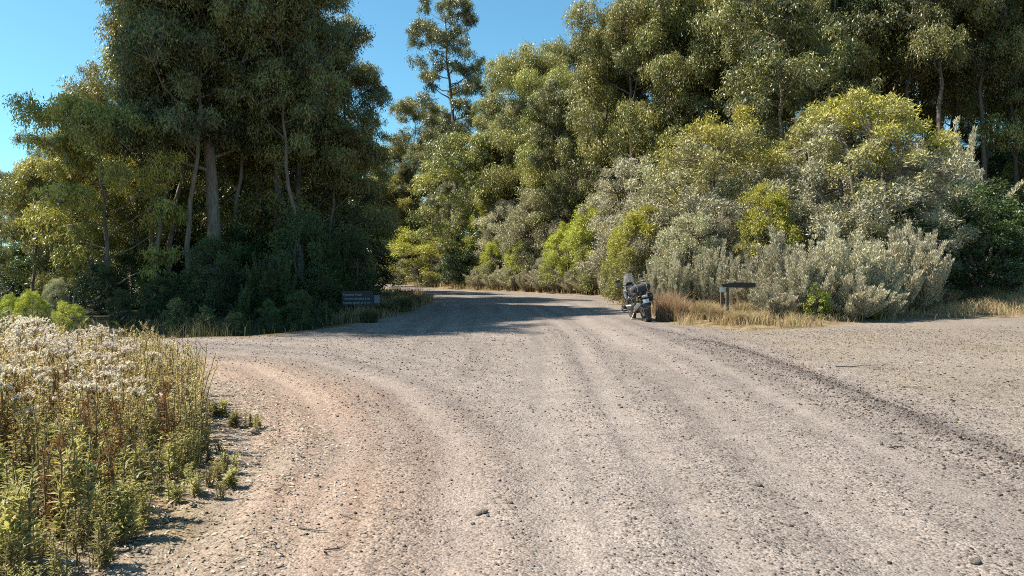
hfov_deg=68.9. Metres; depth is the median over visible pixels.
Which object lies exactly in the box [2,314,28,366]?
flowering weed
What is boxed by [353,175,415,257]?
gum tree
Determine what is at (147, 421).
weed
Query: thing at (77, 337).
flowering weed
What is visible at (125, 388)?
leafy weed
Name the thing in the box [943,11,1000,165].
gum tree
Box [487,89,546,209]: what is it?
gum tree
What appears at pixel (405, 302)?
grass tussock
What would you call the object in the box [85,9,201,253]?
gum tree
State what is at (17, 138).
gum tree
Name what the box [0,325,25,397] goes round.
flowering weed
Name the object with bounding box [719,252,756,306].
shrub
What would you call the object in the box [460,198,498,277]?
shrub
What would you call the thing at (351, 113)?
gum tree
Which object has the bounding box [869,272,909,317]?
shrub
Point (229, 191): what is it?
shrub
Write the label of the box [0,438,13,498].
weed
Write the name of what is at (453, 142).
gum tree
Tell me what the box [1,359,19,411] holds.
flowering weed
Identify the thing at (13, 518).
weed
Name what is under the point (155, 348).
leafy weed
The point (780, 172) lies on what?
wattle tree
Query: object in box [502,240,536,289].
shrub
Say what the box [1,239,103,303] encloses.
shrub
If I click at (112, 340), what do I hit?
flowering weed
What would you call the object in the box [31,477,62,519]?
weed
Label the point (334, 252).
shrub
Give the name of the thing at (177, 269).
shrub
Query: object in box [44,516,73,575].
weed
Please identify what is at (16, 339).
flowering weed
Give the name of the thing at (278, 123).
gum tree
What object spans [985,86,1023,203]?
gum tree
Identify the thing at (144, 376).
leafy weed
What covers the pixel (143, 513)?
weed
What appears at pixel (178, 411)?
leafy weed
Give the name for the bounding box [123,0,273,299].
gum tree
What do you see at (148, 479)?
seedling weed
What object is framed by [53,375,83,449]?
flowering weed
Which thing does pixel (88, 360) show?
flowering weed
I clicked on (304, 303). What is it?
shrub
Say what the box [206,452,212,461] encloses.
seedling weed
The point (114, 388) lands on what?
flowering weed
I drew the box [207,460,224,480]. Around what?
seedling weed
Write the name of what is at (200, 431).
weed
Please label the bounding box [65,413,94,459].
weed
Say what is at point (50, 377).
flowering weed
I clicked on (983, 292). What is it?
grass tussock
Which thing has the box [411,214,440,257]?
shrub
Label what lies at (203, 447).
weed
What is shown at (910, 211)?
shrub
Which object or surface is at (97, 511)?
seedling weed
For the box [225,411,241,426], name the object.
seedling weed
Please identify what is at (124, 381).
flowering weed
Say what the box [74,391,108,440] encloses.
weed
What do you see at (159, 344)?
leafy weed
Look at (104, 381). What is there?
flowering weed
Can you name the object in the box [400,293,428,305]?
grass tussock
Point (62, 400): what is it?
withered weed
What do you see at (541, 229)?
shrub
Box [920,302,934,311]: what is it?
leafy plant
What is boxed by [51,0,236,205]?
gum tree
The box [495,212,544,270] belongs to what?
shrub
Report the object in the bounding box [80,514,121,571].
weed
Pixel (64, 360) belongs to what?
flowering weed
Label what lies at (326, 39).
gum tree
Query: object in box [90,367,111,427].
withered weed
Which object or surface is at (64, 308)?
shrub
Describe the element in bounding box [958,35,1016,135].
gum tree
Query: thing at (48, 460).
withered weed
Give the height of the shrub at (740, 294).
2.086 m
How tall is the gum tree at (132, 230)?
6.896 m
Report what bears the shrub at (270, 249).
on the ground at (450, 540)
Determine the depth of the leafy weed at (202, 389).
7.37 m
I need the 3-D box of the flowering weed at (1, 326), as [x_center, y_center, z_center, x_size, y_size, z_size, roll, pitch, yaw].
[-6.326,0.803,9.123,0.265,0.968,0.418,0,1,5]
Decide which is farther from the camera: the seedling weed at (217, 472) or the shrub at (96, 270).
the shrub at (96, 270)
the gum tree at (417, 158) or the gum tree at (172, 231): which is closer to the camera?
the gum tree at (172, 231)
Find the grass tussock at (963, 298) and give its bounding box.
[954,291,975,305]
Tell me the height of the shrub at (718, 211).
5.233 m
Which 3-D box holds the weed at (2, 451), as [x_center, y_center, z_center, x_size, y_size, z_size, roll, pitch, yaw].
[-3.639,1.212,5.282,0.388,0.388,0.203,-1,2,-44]
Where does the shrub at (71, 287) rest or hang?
on the ground at (450, 540)
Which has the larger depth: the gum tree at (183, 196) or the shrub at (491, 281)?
the shrub at (491, 281)
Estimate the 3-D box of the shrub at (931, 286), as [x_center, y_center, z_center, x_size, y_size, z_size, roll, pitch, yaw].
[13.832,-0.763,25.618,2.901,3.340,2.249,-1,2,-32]
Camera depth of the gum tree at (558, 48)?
57.76 m
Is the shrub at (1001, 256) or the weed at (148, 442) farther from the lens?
the shrub at (1001, 256)
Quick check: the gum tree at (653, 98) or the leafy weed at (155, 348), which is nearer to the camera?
the leafy weed at (155, 348)
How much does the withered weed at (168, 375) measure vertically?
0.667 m
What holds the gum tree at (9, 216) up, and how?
on the ground at (450, 540)
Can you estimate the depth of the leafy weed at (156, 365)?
8.28 m
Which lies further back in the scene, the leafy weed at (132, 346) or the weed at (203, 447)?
the leafy weed at (132, 346)
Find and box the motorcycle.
[615,273,653,321]
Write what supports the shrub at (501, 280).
on the ground at (450, 540)
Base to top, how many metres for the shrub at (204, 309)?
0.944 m
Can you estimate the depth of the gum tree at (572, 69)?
61.36 m
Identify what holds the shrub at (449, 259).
on the ground at (450, 540)
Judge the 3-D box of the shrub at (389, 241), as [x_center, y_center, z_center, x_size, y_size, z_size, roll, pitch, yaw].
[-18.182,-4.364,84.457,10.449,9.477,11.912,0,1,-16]
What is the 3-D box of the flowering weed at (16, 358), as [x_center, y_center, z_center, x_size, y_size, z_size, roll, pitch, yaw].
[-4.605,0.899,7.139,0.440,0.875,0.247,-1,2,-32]
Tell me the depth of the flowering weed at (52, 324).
9.70 m
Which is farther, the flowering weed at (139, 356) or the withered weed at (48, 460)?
the flowering weed at (139, 356)
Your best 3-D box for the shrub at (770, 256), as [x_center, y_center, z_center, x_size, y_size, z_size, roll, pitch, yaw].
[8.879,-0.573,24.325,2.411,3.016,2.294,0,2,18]
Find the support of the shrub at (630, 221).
on the ground at (450, 540)
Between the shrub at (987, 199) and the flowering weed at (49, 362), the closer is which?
the flowering weed at (49, 362)
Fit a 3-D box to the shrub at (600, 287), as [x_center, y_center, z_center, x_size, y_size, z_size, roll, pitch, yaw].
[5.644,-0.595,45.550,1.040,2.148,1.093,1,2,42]
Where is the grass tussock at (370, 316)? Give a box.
[357,307,386,322]
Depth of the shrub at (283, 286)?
22.41 m
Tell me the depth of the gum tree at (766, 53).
36.31 m
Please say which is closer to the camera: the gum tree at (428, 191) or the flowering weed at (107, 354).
the flowering weed at (107, 354)
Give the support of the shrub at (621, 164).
on the ground at (450, 540)
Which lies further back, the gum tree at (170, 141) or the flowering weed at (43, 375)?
the gum tree at (170, 141)
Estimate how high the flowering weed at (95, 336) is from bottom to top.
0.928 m
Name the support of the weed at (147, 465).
on the ground at (450, 540)
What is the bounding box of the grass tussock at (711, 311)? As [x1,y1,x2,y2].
[697,304,730,320]
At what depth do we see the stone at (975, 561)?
4.06 m
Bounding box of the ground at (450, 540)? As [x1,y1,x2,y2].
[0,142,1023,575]
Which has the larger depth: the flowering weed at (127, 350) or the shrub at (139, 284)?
the shrub at (139, 284)
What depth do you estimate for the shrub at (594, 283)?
46.76 m
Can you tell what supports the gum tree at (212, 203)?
on the ground at (450, 540)
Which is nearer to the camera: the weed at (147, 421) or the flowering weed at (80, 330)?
the weed at (147, 421)
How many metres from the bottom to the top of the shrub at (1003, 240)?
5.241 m
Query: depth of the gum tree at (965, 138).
47.31 m
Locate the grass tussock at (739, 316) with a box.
[730,309,748,323]
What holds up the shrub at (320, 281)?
on the ground at (450, 540)
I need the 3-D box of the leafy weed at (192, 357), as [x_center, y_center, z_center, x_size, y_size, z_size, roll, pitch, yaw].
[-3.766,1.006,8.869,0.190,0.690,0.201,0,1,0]
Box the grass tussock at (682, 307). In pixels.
[664,296,699,320]
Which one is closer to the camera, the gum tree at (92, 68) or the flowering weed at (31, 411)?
the flowering weed at (31, 411)
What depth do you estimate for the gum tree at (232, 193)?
36.90 m
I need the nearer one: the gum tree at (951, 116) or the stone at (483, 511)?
the stone at (483, 511)
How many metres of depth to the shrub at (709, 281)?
27.68 m
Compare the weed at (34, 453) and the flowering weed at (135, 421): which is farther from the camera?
the flowering weed at (135, 421)
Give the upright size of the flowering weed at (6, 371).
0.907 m
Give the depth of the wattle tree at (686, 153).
31.50 m
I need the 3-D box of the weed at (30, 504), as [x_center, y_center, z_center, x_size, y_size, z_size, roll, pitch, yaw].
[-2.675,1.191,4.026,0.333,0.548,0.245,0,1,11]
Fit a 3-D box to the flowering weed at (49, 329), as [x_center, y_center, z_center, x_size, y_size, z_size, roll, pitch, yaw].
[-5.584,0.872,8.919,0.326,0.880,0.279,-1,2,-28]
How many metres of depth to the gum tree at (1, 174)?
69.57 m
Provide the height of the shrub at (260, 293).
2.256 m
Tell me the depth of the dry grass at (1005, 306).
24.48 m
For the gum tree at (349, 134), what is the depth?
29.03 m
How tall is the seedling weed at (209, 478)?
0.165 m
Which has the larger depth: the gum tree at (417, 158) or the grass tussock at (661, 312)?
the gum tree at (417, 158)
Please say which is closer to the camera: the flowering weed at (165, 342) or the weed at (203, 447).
the weed at (203, 447)
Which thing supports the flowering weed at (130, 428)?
on the ground at (450, 540)
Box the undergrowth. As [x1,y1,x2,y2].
[1,250,1016,336]
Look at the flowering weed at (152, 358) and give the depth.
7.64 m
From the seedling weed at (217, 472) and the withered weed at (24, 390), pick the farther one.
the withered weed at (24, 390)
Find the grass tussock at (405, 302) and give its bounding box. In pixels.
[388,296,418,311]
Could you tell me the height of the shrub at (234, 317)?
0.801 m
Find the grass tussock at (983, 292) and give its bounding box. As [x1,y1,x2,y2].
[961,285,1001,301]
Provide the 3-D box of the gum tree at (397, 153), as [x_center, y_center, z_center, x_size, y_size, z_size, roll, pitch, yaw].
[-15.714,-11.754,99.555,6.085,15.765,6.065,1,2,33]
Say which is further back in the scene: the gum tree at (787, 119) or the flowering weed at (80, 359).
the gum tree at (787, 119)
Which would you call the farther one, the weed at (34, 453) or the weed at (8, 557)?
the weed at (34, 453)
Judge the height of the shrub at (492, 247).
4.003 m
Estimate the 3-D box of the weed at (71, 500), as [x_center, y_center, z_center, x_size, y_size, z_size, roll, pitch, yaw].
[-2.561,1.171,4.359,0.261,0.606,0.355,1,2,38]
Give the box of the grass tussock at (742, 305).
[724,300,764,314]
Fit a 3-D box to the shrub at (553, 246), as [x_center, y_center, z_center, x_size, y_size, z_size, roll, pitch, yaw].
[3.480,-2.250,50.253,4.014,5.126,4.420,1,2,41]
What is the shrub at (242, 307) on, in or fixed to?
on the ground at (450, 540)
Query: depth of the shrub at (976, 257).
34.68 m
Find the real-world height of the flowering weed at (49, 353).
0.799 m
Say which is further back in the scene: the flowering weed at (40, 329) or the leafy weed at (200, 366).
the leafy weed at (200, 366)
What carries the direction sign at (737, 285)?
on the ground at (450, 540)
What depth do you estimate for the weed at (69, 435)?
5.52 m
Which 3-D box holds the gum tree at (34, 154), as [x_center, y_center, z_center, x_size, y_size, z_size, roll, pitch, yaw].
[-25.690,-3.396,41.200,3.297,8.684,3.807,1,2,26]
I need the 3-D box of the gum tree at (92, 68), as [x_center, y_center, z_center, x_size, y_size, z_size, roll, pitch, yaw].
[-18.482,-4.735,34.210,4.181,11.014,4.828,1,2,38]
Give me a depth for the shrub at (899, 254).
24.30 m
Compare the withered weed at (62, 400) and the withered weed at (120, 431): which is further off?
the withered weed at (62, 400)
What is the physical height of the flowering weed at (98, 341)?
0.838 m
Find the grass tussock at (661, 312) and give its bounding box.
[646,288,690,320]
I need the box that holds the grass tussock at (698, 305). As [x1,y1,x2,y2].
[687,298,717,319]
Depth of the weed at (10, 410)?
6.62 m
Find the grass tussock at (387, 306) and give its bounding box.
[370,299,399,314]
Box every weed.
[0,324,12,334]
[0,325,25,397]
[0,326,35,403]
[0,335,29,398]
[0,338,17,360]
[0,347,29,409]
[0,364,24,431]
[0,372,15,456]
[0,375,29,461]
[0,384,16,466]
[0,402,8,443]
[0,435,26,476]
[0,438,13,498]
[0,457,34,512]
[0,457,47,559]
[0,482,45,575]
[0,484,11,514]
[0,531,26,575]
[1,315,15,380]
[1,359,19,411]
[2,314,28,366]
[2,336,55,421]
[2,560,42,575]
[3,319,33,381]
[3,396,25,435]
[4,386,35,460]
[5,315,56,390]
[5,382,48,449]
[7,326,48,401]
[8,310,26,383]
[8,345,32,404]
[8,364,40,442]
[11,376,37,431]
[11,419,40,488]
[11,446,33,474]
[12,352,30,390]
[12,401,50,460]
[13,316,43,388]
[14,401,46,499]
[16,335,52,416]
[17,356,53,422]
[25,320,43,350]
[25,346,54,418]
[25,368,63,439]
[29,317,50,349]
[31,325,59,372]
[31,357,60,414]
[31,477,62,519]
[31,514,48,550]
[33,433,64,515]
[34,419,69,478]
[36,348,56,410]
[36,416,88,463]
[36,422,79,536]
[37,532,56,557]
[38,492,68,535]
[39,321,63,381]
[39,411,53,439]
[39,419,81,505]
[40,345,82,427]
[41,333,76,411]
[41,562,60,575]
[44,434,105,541]
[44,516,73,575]
[46,382,77,427]
[47,336,88,406]
[47,366,63,422]
[48,325,70,395]
[49,363,75,422]
[53,330,87,397]
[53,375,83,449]
[53,382,76,418]
[55,334,85,404]
[55,345,84,392]
[55,389,79,444]
[59,370,80,407]
[59,408,79,421]
[63,506,103,533]
[65,364,85,409]
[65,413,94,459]
[65,418,91,486]
[66,354,119,422]
[67,498,95,552]
[68,369,102,465]
[69,350,97,428]
[69,361,119,452]
[69,379,101,431]
[72,329,84,377]
[73,329,139,409]
[74,386,104,483]
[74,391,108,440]
[74,469,94,491]
[75,332,101,378]
[77,353,103,396]
[78,331,97,379]
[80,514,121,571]
[82,344,105,401]
[83,323,122,393]
[83,503,103,526]
[85,408,129,453]
[87,321,113,381]
[88,341,110,382]
[89,423,119,481]
[90,326,108,384]
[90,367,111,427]
[90,486,106,514]
[91,391,111,431]
[91,482,115,531]
[93,341,113,398]
[93,426,123,512]
[94,370,114,423]
[95,339,119,388]
[96,346,135,421]
[96,364,130,418]
[96,460,123,500]
[101,333,130,393]
[102,332,119,398]
[103,370,123,443]
[105,393,128,477]
[106,402,124,455]
[107,327,127,371]
[107,482,149,543]
[108,381,134,435]
[110,448,127,487]
[112,370,142,438]
[112,381,144,462]
[113,364,148,430]
[114,376,162,457]
[114,407,136,459]
[115,441,156,521]
[117,338,156,406]
[120,369,134,420]
[121,339,138,404]
[123,350,141,389]
[123,449,138,471]
[125,325,150,389]
[126,353,135,404]
[126,389,145,447]
[127,350,148,420]
[128,330,143,363]
[130,438,160,492]
[131,484,155,529]
[133,333,152,418]
[133,367,159,445]
[135,330,150,380]
[135,398,156,445]
[137,338,154,371]
[138,351,153,416]
[138,430,156,464]
[138,471,156,490]
[139,393,161,445]
[140,321,153,351]
[140,350,168,409]
[142,340,162,397]
[142,347,175,429]
[144,325,154,375]
[147,333,164,377]
[148,356,158,387]
[149,339,175,401]
[151,330,164,366]
[151,342,175,423]
[151,376,179,462]
[151,428,188,481]
[152,341,163,396]
[155,435,165,448]
[156,351,169,413]
[158,356,187,431]
[160,436,168,460]
[161,357,179,425]
[161,359,177,415]
[162,334,175,392]
[162,477,189,503]
[163,337,176,388]
[164,364,190,427]
[164,391,193,447]
[168,340,176,383]
[169,367,185,448]
[170,341,189,395]
[171,343,189,414]
[171,344,190,393]
[172,427,198,473]
[175,423,189,456]
[176,393,215,463]
[176,462,194,479]
[179,457,197,472]
[182,335,198,392]
[182,375,197,431]
[183,338,216,424]
[183,353,205,450]
[184,463,196,484]
[184,470,204,495]
[185,344,199,399]
[187,434,202,466]
[188,347,200,400]
[188,349,205,409]
[192,350,204,399]
[196,357,218,417]
[196,407,214,454]
[202,463,219,487]
[204,401,218,416]
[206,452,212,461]
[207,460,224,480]
[214,479,227,498]
[215,399,234,415]
[215,437,222,451]
[217,447,229,462]
[219,451,240,471]
[221,467,239,487]
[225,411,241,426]
[243,412,256,425]
[252,414,263,428]
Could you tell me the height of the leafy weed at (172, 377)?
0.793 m
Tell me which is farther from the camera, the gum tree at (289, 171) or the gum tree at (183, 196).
the gum tree at (289, 171)
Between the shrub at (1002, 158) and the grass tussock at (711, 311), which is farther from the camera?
the shrub at (1002, 158)
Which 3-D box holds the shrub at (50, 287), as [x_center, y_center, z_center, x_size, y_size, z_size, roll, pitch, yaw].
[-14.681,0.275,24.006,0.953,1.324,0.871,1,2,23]
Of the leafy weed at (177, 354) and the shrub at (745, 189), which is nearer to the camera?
the leafy weed at (177, 354)
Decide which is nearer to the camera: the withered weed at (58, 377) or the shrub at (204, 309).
the withered weed at (58, 377)
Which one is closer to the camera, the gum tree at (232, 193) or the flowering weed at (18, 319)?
the flowering weed at (18, 319)
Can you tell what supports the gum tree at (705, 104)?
on the ground at (450, 540)
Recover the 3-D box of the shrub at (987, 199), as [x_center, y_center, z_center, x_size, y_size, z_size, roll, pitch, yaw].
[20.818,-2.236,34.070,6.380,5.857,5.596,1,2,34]
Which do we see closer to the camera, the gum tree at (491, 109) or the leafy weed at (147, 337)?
the leafy weed at (147, 337)
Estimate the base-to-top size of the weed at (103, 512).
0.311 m
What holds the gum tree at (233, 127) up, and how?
on the ground at (450, 540)
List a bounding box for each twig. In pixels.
[298,525,327,531]
[323,543,347,552]
[836,365,872,366]
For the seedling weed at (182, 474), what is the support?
on the ground at (450, 540)
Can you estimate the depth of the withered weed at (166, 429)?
5.97 m
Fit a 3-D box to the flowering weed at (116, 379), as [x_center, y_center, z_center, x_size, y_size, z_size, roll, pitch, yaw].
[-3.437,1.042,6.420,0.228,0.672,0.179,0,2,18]
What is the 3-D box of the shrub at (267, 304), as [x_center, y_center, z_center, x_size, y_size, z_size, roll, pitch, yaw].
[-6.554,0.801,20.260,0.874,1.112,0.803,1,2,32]
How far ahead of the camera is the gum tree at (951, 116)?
53.66 m
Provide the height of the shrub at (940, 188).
7.592 m
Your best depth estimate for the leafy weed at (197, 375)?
8.17 m
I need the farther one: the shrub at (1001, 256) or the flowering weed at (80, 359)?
the shrub at (1001, 256)
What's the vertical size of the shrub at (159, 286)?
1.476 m
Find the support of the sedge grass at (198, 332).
on the ground at (450, 540)
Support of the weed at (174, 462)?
on the ground at (450, 540)
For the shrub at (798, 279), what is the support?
on the ground at (450, 540)
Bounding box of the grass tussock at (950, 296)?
[937,289,966,306]
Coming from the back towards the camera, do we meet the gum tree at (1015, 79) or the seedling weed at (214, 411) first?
the gum tree at (1015, 79)
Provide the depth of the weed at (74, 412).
5.91 m
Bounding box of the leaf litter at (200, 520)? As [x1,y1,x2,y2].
[0,376,373,575]
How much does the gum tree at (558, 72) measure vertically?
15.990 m
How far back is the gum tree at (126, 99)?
25.75 m
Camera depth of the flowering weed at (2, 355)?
7.04 m
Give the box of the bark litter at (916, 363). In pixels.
[698,324,1023,440]
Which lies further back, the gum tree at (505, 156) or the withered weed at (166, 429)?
the gum tree at (505, 156)
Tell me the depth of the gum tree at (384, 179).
47.93 m
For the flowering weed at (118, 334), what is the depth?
9.51 m
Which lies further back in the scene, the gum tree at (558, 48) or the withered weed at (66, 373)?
the gum tree at (558, 48)
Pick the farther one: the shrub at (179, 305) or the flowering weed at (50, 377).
the shrub at (179, 305)
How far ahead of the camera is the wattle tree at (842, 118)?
29.21 m
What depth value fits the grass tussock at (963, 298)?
30.25 m
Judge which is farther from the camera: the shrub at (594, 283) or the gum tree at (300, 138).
the shrub at (594, 283)
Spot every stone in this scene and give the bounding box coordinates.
[251,428,260,434]
[480,509,487,513]
[969,558,981,564]
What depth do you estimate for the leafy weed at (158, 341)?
9.04 m
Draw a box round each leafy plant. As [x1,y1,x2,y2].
[801,282,833,318]
[871,310,883,318]
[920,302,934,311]
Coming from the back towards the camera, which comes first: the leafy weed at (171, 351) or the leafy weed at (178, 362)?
the leafy weed at (171, 351)
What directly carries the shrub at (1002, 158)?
on the ground at (450, 540)
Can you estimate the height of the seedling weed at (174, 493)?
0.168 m
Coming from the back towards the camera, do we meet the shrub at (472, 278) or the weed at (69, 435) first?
the shrub at (472, 278)
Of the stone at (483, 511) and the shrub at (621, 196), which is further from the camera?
the shrub at (621, 196)
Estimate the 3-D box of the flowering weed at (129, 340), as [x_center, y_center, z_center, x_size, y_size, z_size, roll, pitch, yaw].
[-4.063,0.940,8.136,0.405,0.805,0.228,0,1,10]
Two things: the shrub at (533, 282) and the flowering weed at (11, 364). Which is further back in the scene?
the shrub at (533, 282)
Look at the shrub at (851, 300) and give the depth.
22.48 m
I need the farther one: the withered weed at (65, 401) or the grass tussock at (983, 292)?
the grass tussock at (983, 292)
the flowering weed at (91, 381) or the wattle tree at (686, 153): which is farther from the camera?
the wattle tree at (686, 153)
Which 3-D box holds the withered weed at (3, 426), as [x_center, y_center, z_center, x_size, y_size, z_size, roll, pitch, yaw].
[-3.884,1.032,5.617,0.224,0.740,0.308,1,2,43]
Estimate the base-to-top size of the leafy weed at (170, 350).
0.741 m
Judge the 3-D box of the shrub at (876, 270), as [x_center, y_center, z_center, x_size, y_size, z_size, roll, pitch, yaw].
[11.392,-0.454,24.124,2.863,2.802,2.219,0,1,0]
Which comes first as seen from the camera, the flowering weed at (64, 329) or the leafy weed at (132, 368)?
the leafy weed at (132, 368)
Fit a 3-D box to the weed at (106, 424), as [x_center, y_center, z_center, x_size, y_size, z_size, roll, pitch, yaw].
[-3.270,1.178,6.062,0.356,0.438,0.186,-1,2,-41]
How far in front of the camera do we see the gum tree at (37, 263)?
26.61 m
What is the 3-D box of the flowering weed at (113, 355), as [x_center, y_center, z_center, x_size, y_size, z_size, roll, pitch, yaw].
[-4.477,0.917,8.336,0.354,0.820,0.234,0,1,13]
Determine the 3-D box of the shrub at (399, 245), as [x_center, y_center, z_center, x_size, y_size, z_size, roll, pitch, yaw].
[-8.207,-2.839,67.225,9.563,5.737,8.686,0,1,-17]
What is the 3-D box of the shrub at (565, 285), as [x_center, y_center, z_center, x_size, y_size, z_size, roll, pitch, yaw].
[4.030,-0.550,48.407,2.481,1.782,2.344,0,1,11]
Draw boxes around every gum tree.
[0,169,12,245]
[0,171,76,307]
[0,183,7,249]
[0,193,14,227]
[0,206,26,278]
[1,152,142,305]
[2,88,197,305]
[8,126,98,241]
[8,147,42,276]
[50,60,137,299]
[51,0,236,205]
[56,149,194,287]
[79,141,205,272]
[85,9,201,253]
[90,0,216,266]
[93,35,337,201]
[96,0,326,307]
[104,0,241,298]
[108,2,258,289]
[120,144,265,293]
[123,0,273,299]
[171,0,375,273]
[193,0,351,288]
[194,114,327,281]
[202,1,304,291]
[216,49,354,205]
[216,102,376,282]
[236,52,303,219]
[239,0,358,277]
[268,118,404,280]
[278,13,373,217]
[307,51,394,258]
[347,141,401,241]
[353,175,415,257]
[360,173,389,210]
[374,144,410,208]
[383,192,407,247]
[385,96,442,258]
[388,156,422,258]
[401,118,459,256]
[402,142,429,204]
[404,0,488,221]
[404,130,525,269]
[416,104,460,239]
[430,181,465,236]
[435,165,469,231]
[438,84,514,240]
[452,119,510,241]
[457,161,500,237]
[475,40,579,201]
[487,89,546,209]
[498,146,524,219]
[507,62,616,254]
[512,25,642,194]
[523,76,597,266]
[558,0,718,212]
[568,13,649,169]
[570,55,651,255]
[602,0,743,215]
[611,0,697,162]
[631,46,663,162]
[649,0,837,165]
[652,2,744,175]
[661,0,737,236]
[686,0,830,177]
[703,0,858,147]
[763,51,800,134]
[772,0,907,116]
[773,92,861,130]
[789,1,949,146]
[812,0,904,172]
[815,0,1003,159]
[857,0,972,180]
[882,0,1007,163]
[888,79,948,140]
[891,64,935,148]
[903,91,943,166]
[908,2,1000,143]
[917,84,959,126]
[919,57,995,131]
[921,0,1023,187]
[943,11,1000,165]
[944,0,1023,200]
[948,0,1023,264]
[948,120,995,184]
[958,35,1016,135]
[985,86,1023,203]
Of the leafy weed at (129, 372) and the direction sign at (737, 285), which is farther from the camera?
the direction sign at (737, 285)
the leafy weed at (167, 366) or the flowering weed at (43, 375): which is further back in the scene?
the leafy weed at (167, 366)
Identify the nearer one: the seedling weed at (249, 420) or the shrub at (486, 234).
the seedling weed at (249, 420)
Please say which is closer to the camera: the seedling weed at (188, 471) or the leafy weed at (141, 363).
the seedling weed at (188, 471)
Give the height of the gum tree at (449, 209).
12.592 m
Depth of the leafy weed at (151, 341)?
9.44 m
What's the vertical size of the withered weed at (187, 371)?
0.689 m
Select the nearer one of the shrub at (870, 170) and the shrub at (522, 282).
the shrub at (870, 170)
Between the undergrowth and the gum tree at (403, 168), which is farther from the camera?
the gum tree at (403, 168)
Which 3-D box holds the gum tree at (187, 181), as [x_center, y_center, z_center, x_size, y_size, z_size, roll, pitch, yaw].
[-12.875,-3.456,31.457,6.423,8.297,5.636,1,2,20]
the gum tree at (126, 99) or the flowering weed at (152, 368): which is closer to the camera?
the flowering weed at (152, 368)
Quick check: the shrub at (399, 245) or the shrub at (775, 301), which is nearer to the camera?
the shrub at (775, 301)
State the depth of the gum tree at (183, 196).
29.90 m
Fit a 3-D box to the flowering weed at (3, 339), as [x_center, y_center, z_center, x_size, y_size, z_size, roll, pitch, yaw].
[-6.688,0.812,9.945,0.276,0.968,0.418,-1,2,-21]
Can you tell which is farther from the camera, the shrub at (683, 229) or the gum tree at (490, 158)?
the gum tree at (490, 158)
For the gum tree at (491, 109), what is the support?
on the ground at (450, 540)
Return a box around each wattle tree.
[633,104,804,266]
[741,149,816,243]
[742,84,984,260]
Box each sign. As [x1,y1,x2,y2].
[342,291,379,315]
[720,282,755,312]
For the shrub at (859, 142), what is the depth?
43.85 m
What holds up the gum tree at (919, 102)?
on the ground at (450, 540)
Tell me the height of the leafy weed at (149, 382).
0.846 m
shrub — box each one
[0,242,62,302]
[0,292,28,329]
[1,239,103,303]
[8,289,55,332]
[42,276,71,311]
[49,301,92,335]
[57,234,138,300]
[72,260,123,314]
[100,248,148,308]
[104,287,136,324]
[118,232,204,302]
[130,265,172,308]
[130,308,147,331]
[135,275,185,318]
[162,296,192,334]
[166,268,198,311]
[172,232,252,315]
[174,210,270,272]
[191,225,276,303]
[194,176,267,212]
[194,305,218,334]
[223,311,251,335]
[230,285,257,324]
[236,222,316,288]
[243,252,288,324]
[256,297,283,333]
[262,201,347,320]
[271,257,299,323]
[279,289,320,330]
[291,265,342,321]
[302,183,377,273]
[304,216,357,313]
[310,213,391,293]
[315,301,333,326]
[326,229,383,313]
[335,202,403,291]
[342,252,365,290]
[369,233,394,283]
[380,226,448,286]
[381,248,404,281]
[390,200,434,257]
[394,259,418,283]
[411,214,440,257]
[425,254,453,286]
[430,229,461,277]
[434,232,479,287]
[448,240,483,286]
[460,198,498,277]
[462,267,488,288]
[471,198,531,274]
[473,239,503,284]
[480,265,503,289]
[493,185,566,289]
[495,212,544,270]
[495,264,527,289]
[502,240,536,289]
[515,190,572,253]
[515,267,534,290]
[526,266,548,290]
[531,252,560,277]
[532,218,593,289]
[534,166,602,268]
[546,269,564,291]
[556,269,578,292]
[563,201,615,294]
[564,182,626,257]
[567,268,598,293]
[575,153,674,288]
[576,159,708,256]
[596,202,669,304]
[596,267,607,291]
[598,224,639,298]
[606,162,723,273]
[610,202,694,297]
[638,253,669,306]
[645,207,724,302]
[657,249,692,299]
[680,248,704,302]
[687,163,809,253]
[689,188,763,265]
[691,238,732,304]
[702,211,767,269]
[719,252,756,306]
[726,139,826,181]
[726,178,813,269]
[732,254,763,303]
[746,224,817,292]
[746,277,801,318]
[748,191,849,265]
[763,158,846,243]
[772,239,840,315]
[802,134,860,205]
[803,151,871,238]
[807,221,879,313]
[811,133,907,203]
[812,200,893,252]
[825,266,895,319]
[841,189,969,303]
[846,162,927,210]
[847,230,909,298]
[855,221,926,310]
[867,136,963,278]
[868,146,980,215]
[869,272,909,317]
[888,219,954,311]
[912,175,999,280]
[924,135,994,183]
[931,116,1023,264]
[932,266,947,306]
[933,172,1023,297]
[963,141,1023,205]
[977,139,1023,214]
[983,205,1023,276]
[986,216,1023,260]
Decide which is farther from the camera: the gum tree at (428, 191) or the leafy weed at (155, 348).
the gum tree at (428, 191)
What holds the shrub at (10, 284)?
on the ground at (450, 540)
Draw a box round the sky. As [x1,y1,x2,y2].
[0,0,1021,246]
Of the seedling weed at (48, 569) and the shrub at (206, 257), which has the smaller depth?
the seedling weed at (48, 569)
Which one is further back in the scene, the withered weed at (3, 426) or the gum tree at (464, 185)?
the gum tree at (464, 185)
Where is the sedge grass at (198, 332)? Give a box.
[0,286,430,575]
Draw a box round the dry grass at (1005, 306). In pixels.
[318,277,1023,425]
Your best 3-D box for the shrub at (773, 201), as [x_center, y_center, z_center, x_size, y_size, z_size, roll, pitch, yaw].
[9.943,-1.663,28.926,3.108,5.230,3.128,-1,2,-32]
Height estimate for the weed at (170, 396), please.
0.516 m
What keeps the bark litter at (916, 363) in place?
on the ground at (450, 540)

